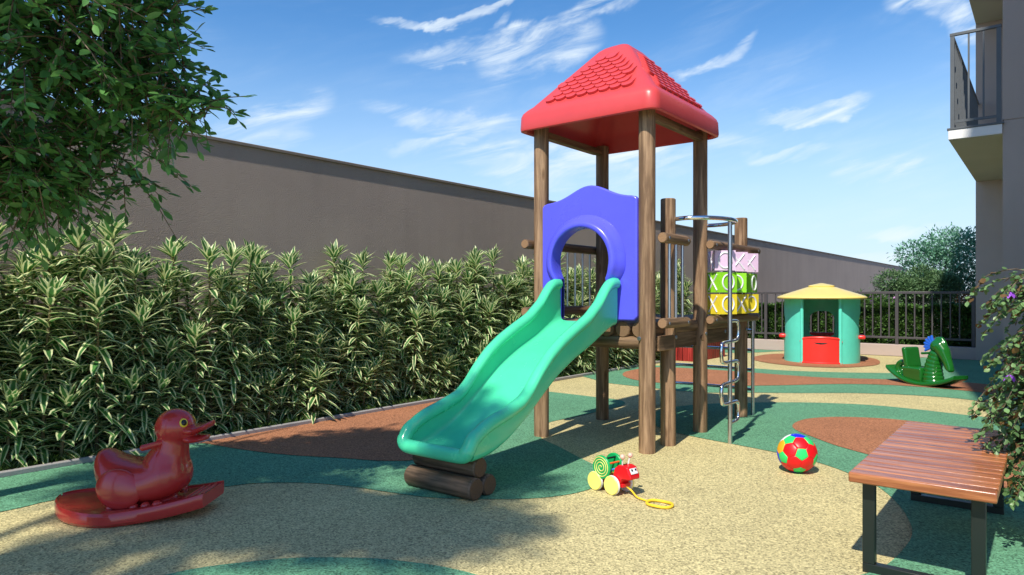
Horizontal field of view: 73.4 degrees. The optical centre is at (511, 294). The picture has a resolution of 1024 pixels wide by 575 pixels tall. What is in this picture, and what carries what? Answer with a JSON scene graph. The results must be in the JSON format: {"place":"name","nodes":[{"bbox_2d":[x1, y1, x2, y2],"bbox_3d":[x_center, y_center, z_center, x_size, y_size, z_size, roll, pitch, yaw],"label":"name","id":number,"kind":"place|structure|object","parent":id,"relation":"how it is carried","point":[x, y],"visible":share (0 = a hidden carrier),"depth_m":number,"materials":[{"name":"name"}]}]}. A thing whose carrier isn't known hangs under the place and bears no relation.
{"place":"outdoors","nodes":[
{"label":"outdoors","id":0,"kind":"place"},
{"bbox_2d":[0,0,256,269],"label":"broadleaf tree","id":1,"kind":"object","parent":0,"point":[114,71],"visible":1,"depth_m":3.56,"materials":[{"name":"green plant"}]},
{"bbox_2d":[0,392,624,511],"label":"green rubber paving","id":2,"kind":"structure","parent":0,"point":[523,461],"depth_m":4.85,"materials":[{"name":"green rubber"}]},
{"bbox_2d":[404,464,482,500],"bbox_3d":[-0.441,1.182,4.348,0.576,0.136,0.136,0,0,38],"label":"log","id":3,"kind":"object","parent":2,"relation":"on","point":[451,483],"visible":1,"depth_m":4.27,"materials":[{"name":"brown wood"}]},
{"bbox_2d":[412,455,486,477],"bbox_3d":[-0.407,1.067,4.407,0.546,0.128,0.128,0,0,38],"label":"log","id":4,"kind":"object","parent":3,"relation":"on","point":[476,468],"visible":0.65,"depth_m":4.28,"materials":[{"name":"brown wood"}]},
{"bbox_2d":[479,473,495,494],"bbox_3d":[-0.359,1.184,4.453,0.566,0.132,0.132,0,0,38],"label":"log","id":5,"kind":"object","parent":2,"relation":"on","point":[488,482],"visible":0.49,"depth_m":4.27,"materials":[{"name":"brown wood"}]},
{"bbox_2d":[200,401,436,460],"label":"brown rubber paving","id":6,"kind":"structure","parent":0,"point":[371,436],"depth_m":5.94,"materials":[{"name":"brown rubber"}]},
{"bbox_2d":[166,557,475,574],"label":"green rubber paving","id":7,"kind":"structure","parent":0,"point":[328,566],"depth_m":3.13,"materials":[{"name":"green rubber"}]},
{"bbox_2d":[0,357,659,470],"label":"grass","id":8,"kind":"structure","parent":0,"point":[259,425],"depth_m":6.36,"materials":[{"name":"green plant"}]},
{"bbox_2d":[0,0,975,296],"label":"sky","id":9,"kind":"structure","parent":0,"point":[832,117],"materials":[{"name":"blue"}]},
{"bbox_2d":[0,351,1019,574],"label":"playground surface","id":10,"kind":"object","parent":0,"point":[739,510],"visible":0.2,"depth_m":3.76,"materials":[{"name":"beige rubber"}]},
{"bbox_2d":[54,408,223,527],"bbox_3d":[-2.152,0.952,3.954,0.867,0.596,0.586,0,0,-1],"label":"duck rocker","id":11,"kind":"object","parent":10,"relation":"on","point":[151,485],"visible":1,"depth_m":3.83,"materials":[{"name":"red plastic"}]},
{"bbox_2d":[0,361,659,477],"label":"kerb","id":12,"kind":"structure","parent":10,"relation":"on","point":[28,469],"depth_m":6.22,"materials":[{"name":"concrete"}]},
{"bbox_2d":[397,44,760,463],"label":"play tower","id":13,"kind":"structure","parent":10,"relation":"on","point":[602,105],"depth_m":5.67,"materials":[{"name":"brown wood"}]},
{"bbox_2d":[588,452,673,508],"bbox_3d":[0.729,1.120,4.268,0.159,0.260,0.658,0,0,-39],"label":"pull toy","id":14,"kind":"object","parent":10,"relation":"on","point":[613,473],"visible":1,"depth_m":4.30,"materials":[{"name":"multicoloured plastic"}]},
{"bbox_2d":[659,341,724,361],"bbox_3d":[3.569,1.024,13.595,0.800,0.452,1.480,0,0,38],"label":"slatted box","id":15,"kind":"object","parent":10,"relation":"on","point":[684,354],"visible":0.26,"depth_m":13.02,"materials":[{"name":"red wood"}]},
{"bbox_2d":[777,434,817,472],"bbox_3d":[2.013,1.116,4.852,0.268,0.268,0.268,0,0,38],"label":"ball","id":16,"kind":"object","parent":10,"relation":"on","point":[798,453],"visible":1,"depth_m":4.76,"materials":[{"name":"plastic"}]},
{"bbox_2d":[725,349,779,352],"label":"green rubber paving","id":17,"kind":"structure","parent":0,"point":[756,350],"depth_m":15.12,"materials":[{"name":"green rubber"}]},
{"bbox_2d":[584,358,1017,402],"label":"green rubber paving","id":18,"kind":"structure","parent":0,"point":[973,370],"depth_m":9.55,"materials":[{"name":"green rubber"}]},
{"bbox_2d":[755,354,879,366],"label":"brown rubber paving","id":19,"kind":"structure","parent":0,"point":[779,359],"depth_m":12.62,"materials":[{"name":"brown rubber"}]},
{"bbox_2d":[777,283,867,363],"bbox_3d":[5.844,0.514,12.979,1.536,1.473,1.536,0,0,25],"label":"playhouse","id":20,"kind":"object","parent":19,"relation":"on","point":[840,344],"visible":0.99,"depth_m":12.51,"materials":[{"name":"teal plastic"}]},
{"bbox_2d":[802,336,840,363],"bbox_3d":[5.583,1.000,12.421,0.714,0.502,0.140,0,0,25],"label":"half door","id":21,"kind":"structure","parent":20,"relation":"in","point":[813,353],"depth_m":12.37,"materials":[{"name":"red plastic"}]},
{"bbox_2d":[623,367,1016,396],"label":"brown rubber paving","id":22,"kind":"structure","parent":0,"point":[719,377],"depth_m":9.97,"materials":[{"name":"brown rubber"}]},
{"bbox_2d":[886,335,967,385],"bbox_3d":[5.723,0.901,9.530,0.380,0.698,1.080,0,0,-18],"label":"seahorse rocker","id":23,"kind":"object","parent":22,"relation":"on","point":[912,371],"visible":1,"depth_m":9.36,"materials":[{"name":"green plastic"}]},
{"bbox_2d":[656,402,1023,574],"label":"green rubber paving","id":24,"kind":"structure","parent":0,"point":[939,542],"depth_m":4.38,"materials":[{"name":"green rubber"}]},
{"bbox_2d":[848,421,1009,574],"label":"bench","id":25,"kind":"object","parent":24,"relation":"on","point":[916,459],"visible":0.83,"depth_m":3.10,"materials":[{"name":"brown wood"}]},
{"bbox_2d":[964,267,1023,510],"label":"flowering shrub","id":26,"kind":"object","parent":24,"relation":"on","point":[1012,384],"visible":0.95,"depth_m":3.40,"materials":[{"name":"green plant"}]},
{"bbox_2d":[757,301,962,357],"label":"ground","id":27,"kind":"structure","parent":0,"point":[908,330],"depth_m":24.34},
{"bbox_2d":[2,359,656,469],"bbox_3d":[-1.778,1.225,7.684,0.960,0.048,17.900,0,0,38],"label":"planting bed","id":28,"kind":"object","parent":27,"relation":"on","point":[214,427],"visible":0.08,"depth_m":6.45,"materials":[{"name":"soil"}]},
{"bbox_2d":[0,222,30,443],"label":"dracaena","id":29,"kind":"object","parent":28,"relation":"on","point":[2,228],"visible":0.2,"depth_m":5.21,"materials":[{"name":"green plant"}]},
{"bbox_2d":[0,248,59,466],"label":"dracaena","id":30,"kind":"object","parent":28,"relation":"on","point":[13,390],"visible":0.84,"depth_m":4.96,"materials":[{"name":"green plant"}]},
{"bbox_2d":[0,242,72,458],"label":"dracaena","id":31,"kind":"object","parent":28,"relation":"on","point":[35,275],"visible":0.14,"depth_m":5.29,"materials":[{"name":"green plant"}]},
{"bbox_2d":[1,229,126,464],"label":"dracaena","id":32,"kind":"object","parent":28,"relation":"on","point":[50,287],"visible":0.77,"depth_m":5.14,"materials":[{"name":"green plant"}]},
{"bbox_2d":[49,210,170,455],"bbox_3d":[-3.223,0.348,5.473,0.880,2.065,0.904,0,0,13],"label":"dracaena","id":33,"kind":"object","parent":28,"relation":"on","point":[99,290],"visible":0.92,"depth_m":5.38,"materials":[{"name":"green plant"}]},
{"bbox_2d":[68,218,171,443],"bbox_3d":[-3.431,0.338,5.975,0.846,2.069,1.024,0,0,5],"label":"dracaena","id":34,"kind":"object","parent":28,"relation":"on","point":[134,252],"visible":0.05,"depth_m":5.87,"materials":[{"name":"green plant"}]},
{"bbox_2d":[108,256,197,444],"bbox_3d":[-2.998,0.542,5.739,0.732,1.736,0.836,0,0,-40],"label":"dracaena","id":35,"kind":"object","parent":28,"relation":"on","point":[165,272],"visible":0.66,"depth_m":5.64,"materials":[{"name":"green plant"}]},
{"bbox_2d":[115,252,204,416],"bbox_3d":[-3.209,0.481,6.207,0.781,1.736,0.946,0,0,20],"label":"dracaena","id":36,"kind":"object","parent":28,"relation":"on","point":[146,272],"visible":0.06,"depth_m":6.10,"materials":[{"name":"green plant"}]},
{"bbox_2d":[140,235,243,434],"bbox_3d":[-2.825,0.453,6.010,0.801,1.962,0.915,0,0,7],"label":"dracaena","id":37,"kind":"object","parent":28,"relation":"on","point":[192,331],"visible":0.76,"depth_m":6.00,"materials":[{"name":"green plant"}]},
{"bbox_2d":[197,261,280,421],"bbox_3d":[-2.676,0.510,6.680,0.769,1.675,0.758,0,0,7],"label":"dracaena","id":38,"kind":"object","parent":28,"relation":"on","point":[217,301],"visible":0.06,"depth_m":6.55,"materials":[{"name":"green plant"}]},
{"bbox_2d":[198,238,287,432],"bbox_3d":[-2.573,0.390,6.442,0.809,1.870,0.926,0,0,11],"label":"dracaena","id":39,"kind":"object","parent":28,"relation":"on","point":[233,302],"visible":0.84,"depth_m":6.33,"materials":[{"name":"green plant"}]},
{"bbox_2d":[233,240,294,420],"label":"dracaena","id":40,"kind":"object","parent":28,"relation":"on","point":[260,256],"visible":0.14,"depth_m":6.95,"materials":[{"name":"green plant"}]},
{"bbox_2d":[234,262,313,427],"bbox_3d":[-2.378,0.531,6.711,0.748,1.698,0.889,0,0,34],"label":"dracaena","id":41,"kind":"object","parent":28,"relation":"on","point":[272,380],"visible":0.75,"depth_m":6.61,"materials":[{"name":"green plant"}]},
{"bbox_2d":[269,246,342,423],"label":"dracaena","id":42,"kind":"object","parent":28,"relation":"on","point":[293,314],"visible":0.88,"depth_m":6.83,"materials":[{"name":"green plant"}]},
{"bbox_2d":[297,268,351,407],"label":"dracaena","id":43,"kind":"object","parent":28,"relation":"on","point":[318,282],"visible":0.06,"depth_m":7.60,"materials":[{"name":"green plant"}]},
{"bbox_2d":[287,269,363,416],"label":"dracaena","id":44,"kind":"object","parent":28,"relation":"on","point":[332,291],"visible":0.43,"depth_m":7.21,"materials":[{"name":"green plant"}]},
{"bbox_2d":[314,239,391,401],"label":"dracaena","id":45,"kind":"object","parent":28,"relation":"on","point":[334,251],"visible":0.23,"depth_m":7.73,"materials":[{"name":"green plant"}]},
{"bbox_2d":[328,267,394,410],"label":"dracaena","id":46,"kind":"object","parent":28,"relation":"on","point":[360,303],"visible":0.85,"depth_m":7.44,"materials":[{"name":"green plant"}]},
{"bbox_2d":[345,245,404,406],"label":"dracaena","id":47,"kind":"object","parent":28,"relation":"on","point":[379,288],"visible":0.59,"depth_m":7.73,"materials":[{"name":"green plant"}]},
{"bbox_2d":[371,264,424,397],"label":"dracaena","id":48,"kind":"object","parent":28,"relation":"on","point":[387,277],"visible":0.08,"depth_m":8.32,"materials":[{"name":"green plant"}]},
{"bbox_2d":[370,249,435,400],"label":"dracaena","id":49,"kind":"object","parent":28,"relation":"on","point":[416,312],"visible":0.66,"depth_m":8.03,"materials":[{"name":"green plant"}]},
{"bbox_2d":[392,252,442,397],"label":"dracaena","id":50,"kind":"object","parent":28,"relation":"on","point":[402,258],"visible":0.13,"depth_m":8.57,"materials":[{"name":"green plant"}]},
{"bbox_2d":[405,256,459,397],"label":"dracaena","id":51,"kind":"object","parent":28,"relation":"on","point":[429,294],"visible":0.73,"depth_m":8.25,"materials":[{"name":"green plant"}]},
{"bbox_2d":[424,257,479,395],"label":"dracaena","id":52,"kind":"object","parent":28,"relation":"on","point":[440,277],"visible":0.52,"depth_m":8.62,"materials":[{"name":"green plant"}]},
{"bbox_2d":[431,257,487,385],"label":"dracaena","id":53,"kind":"object","parent":28,"relation":"on","point":[465,265],"visible":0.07,"depth_m":9.16,"materials":[{"name":"green plant"}]},
{"bbox_2d":[442,250,505,387],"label":"dracaena","id":54,"kind":"object","parent":28,"relation":"on","point":[463,298],"visible":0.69,"depth_m":8.88,"materials":[{"name":"green plant"}]},
{"bbox_2d":[454,246,504,369],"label":"dracaena","id":55,"kind":"object","parent":28,"relation":"on","point":[485,273],"visible":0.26,"depth_m":9.10,"materials":[{"name":"green plant"}]},
{"bbox_2d":[485,274,516,319],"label":"dracaena","id":56,"kind":"object","parent":28,"relation":"on","point":[499,277],"visible":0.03,"depth_m":9.99,"materials":[{"name":"green plant"}]},
{"bbox_2d":[481,244,527,336],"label":"dracaena","id":57,"kind":"object","parent":28,"relation":"on","point":[506,282],"visible":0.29,"depth_m":9.46,"materials":[{"name":"green plant"}]},
{"bbox_2d":[499,274,533,324],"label":"dracaena","id":58,"kind":"object","parent":28,"relation":"on","point":[525,301],"visible":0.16,"depth_m":9.67,"materials":[{"name":"green plant"}]},
{"bbox_2d":[507,266,533,301],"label":"dracaena","id":59,"kind":"object","parent":28,"relation":"on","point":[525,274],"visible":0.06,"depth_m":10.38,"materials":[{"name":"green plant"}]},
{"bbox_2d":[510,255,533,316],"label":"dracaena","id":60,"kind":"object","parent":28,"relation":"on","point":[522,263],"visible":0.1,"depth_m":9.99,"materials":[{"name":"green plant"}]},
{"bbox_2d":[527,272,570,375],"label":"dracaena","id":61,"kind":"object","parent":28,"relation":"on","point":[533,303],"depth_m":10.28,"materials":[{"name":"green plant"}]},
{"bbox_2d":[561,271,577,374],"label":"dracaena","id":62,"kind":"object","parent":28,"relation":"on","point":[565,368],"depth_m":10.66,"materials":[{"name":"green plant"}]},
{"bbox_2d":[561,252,591,370],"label":"dracaena","id":63,"kind":"object","parent":28,"relation":"on","point":[563,254],"visible":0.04,"depth_m":10.94,"materials":[{"name":"green plant"}]},
{"bbox_2d":[562,267,595,372],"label":"dracaena","id":64,"kind":"object","parent":28,"relation":"on","point":[581,363],"visible":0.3,"depth_m":10.77,"materials":[{"name":"green plant"}]},
{"bbox_2d":[571,264,588,299],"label":"dracaena","id":65,"kind":"object","parent":28,"relation":"on","point":[577,279],"visible":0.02,"depth_m":11.81,"materials":[{"name":"green plant"}]},
{"bbox_2d":[569,265,595,371],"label":"dracaena","id":66,"kind":"object","parent":28,"relation":"on","point":[593,273],"visible":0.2,"depth_m":11.02,"materials":[{"name":"green plant"}]},
{"bbox_2d":[585,275,619,370],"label":"dracaena","id":67,"kind":"object","parent":28,"relation":"on","point":[610,349],"visible":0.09,"depth_m":11.38,"materials":[{"name":"green plant"}]},
{"bbox_2d":[592,258,631,369],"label":"dracaena","id":68,"kind":"object","parent":28,"relation":"on","point":[616,356],"visible":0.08,"depth_m":11.54,"materials":[{"name":"green plant"}]},
{"bbox_2d":[611,348,638,365],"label":"dracaena","id":69,"kind":"object","parent":28,"relation":"on","point":[629,355],"visible":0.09,"depth_m":11.82,"materials":[{"name":"green plant"}]},
{"bbox_2d":[623,349,638,362],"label":"dracaena","id":70,"kind":"object","parent":28,"relation":"on","point":[633,357],"visible":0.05,"depth_m":12.23,"materials":[{"name":"green plant"}]},
{"bbox_2d":[628,294,659,360],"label":"dracaena","id":71,"kind":"object","parent":28,"relation":"on","point":[656,312],"visible":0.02,"depth_m":12.55,"materials":[{"name":"green plant"}]},
{"bbox_2d":[656,277,659,358],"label":"dracaena","id":72,"kind":"object","parent":28,"relation":"on","point":[657,282],"visible":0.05,"depth_m":13.14,"materials":[{"name":"green plant"}]},
{"bbox_2d":[656,273,679,356],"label":"dracaena","id":73,"kind":"object","parent":28,"relation":"on","point":[658,275],"visible":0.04,"depth_m":13.46,"materials":[{"name":"green plant"}]},
{"bbox_2d":[677,281,690,314],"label":"dracaena","id":74,"kind":"object","parent":28,"relation":"on","point":[678,295],"visible":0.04,"depth_m":14.04,"materials":[{"name":"green plant"}]},
{"bbox_2d":[677,262,692,314],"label":"dracaena","id":75,"kind":"object","parent":28,"relation":"on","point":[686,286],"visible":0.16,"depth_m":14.15,"materials":[{"name":"green plant"}]},
{"bbox_2d":[677,258,692,314],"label":"dracaena","id":76,"kind":"object","parent":28,"relation":"on","point":[679,260],"visible":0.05,"depth_m":14.42,"materials":[{"name":"green plant"}]},
{"bbox_2d":[0,99,906,435],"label":"boundary wall","id":77,"kind":"structure","parent":27,"relation":"on","point":[280,201],"depth_m":8.02,"materials":[{"name":"grey concrete"}]},
{"bbox_2d":[709,300,975,346],"bbox_3d":[7.101,0.714,15.524,6.148,1.206,0.948,0,0,38],"label":"clipped hedge","id":78,"kind":"object","parent":27,"relation":"on","point":[965,322],"visible":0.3,"depth_m":14.30,"materials":[{"name":"green plant"}]},
{"bbox_2d":[725,338,975,359],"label":"fence plinth","id":79,"kind":"structure","parent":27,"relation":"on","point":[966,353],"depth_m":14.12,"materials":[{"name":"beige concrete"}]},
{"bbox_2d":[708,291,974,347],"bbox_3d":[6.601,0.469,15.067,5.915,1.090,0.060,0,0,38],"label":"metal fence","id":80,"kind":"object","parent":79,"relation":"on","point":[896,337],"visible":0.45,"depth_m":14.04,"materials":[{"name":"black metal"}]},
{"bbox_2d":[870,261,967,327],"bbox_3d":[9.827,0.216,16.586,2.071,2.084,1.666,0,0,38],"label":"olive shrub","id":81,"kind":"object","parent":27,"relation":"on","point":[933,280],"visible":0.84,"depth_m":16.34,"materials":[{"name":"green plant"}]},
{"bbox_2d":[880,222,975,327],"bbox_3d":[11.121,-0.277,17.452,3.324,3.067,2.018,0,0,38],"label":"bluish tree","id":82,"kind":"object","parent":27,"relation":"on","point":[953,260],"visible":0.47,"depth_m":17.20,"materials":[{"name":"green plant"}]},
{"bbox_2d":[954,290,975,329],"bbox_3d":[9.744,0.562,14.673,0.910,1.388,0.799,0,0,38],"label":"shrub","id":83,"kind":"object","parent":27,"relation":"on","point":[961,300],"visible":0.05,"depth_m":14.72,"materials":[{"name":"green plant"}]},
{"bbox_2d":[947,0,1023,377],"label":"apartment building","id":84,"kind":"structure","parent":27,"relation":"on","point":[985,130],"depth_m":9.88,"materials":[{"name":"beige paint"}]},
{"bbox_2d":[853,288,894,340],"bbox_3d":[8.128,0.549,15.670,1.227,1.416,0.777,0,0,38],"label":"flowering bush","id":85,"kind":"object","parent":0,"point":[868,300],"visible":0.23,"depth_m":15.56,"materials":[{"name":"green plant"}]},
{"bbox_2d":[792,417,1023,491],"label":"brown rubber paving","id":86,"kind":"structure","parent":0,"point":[865,435],"depth_m":6.29,"materials":[{"name":"brown rubber"}]}
]}

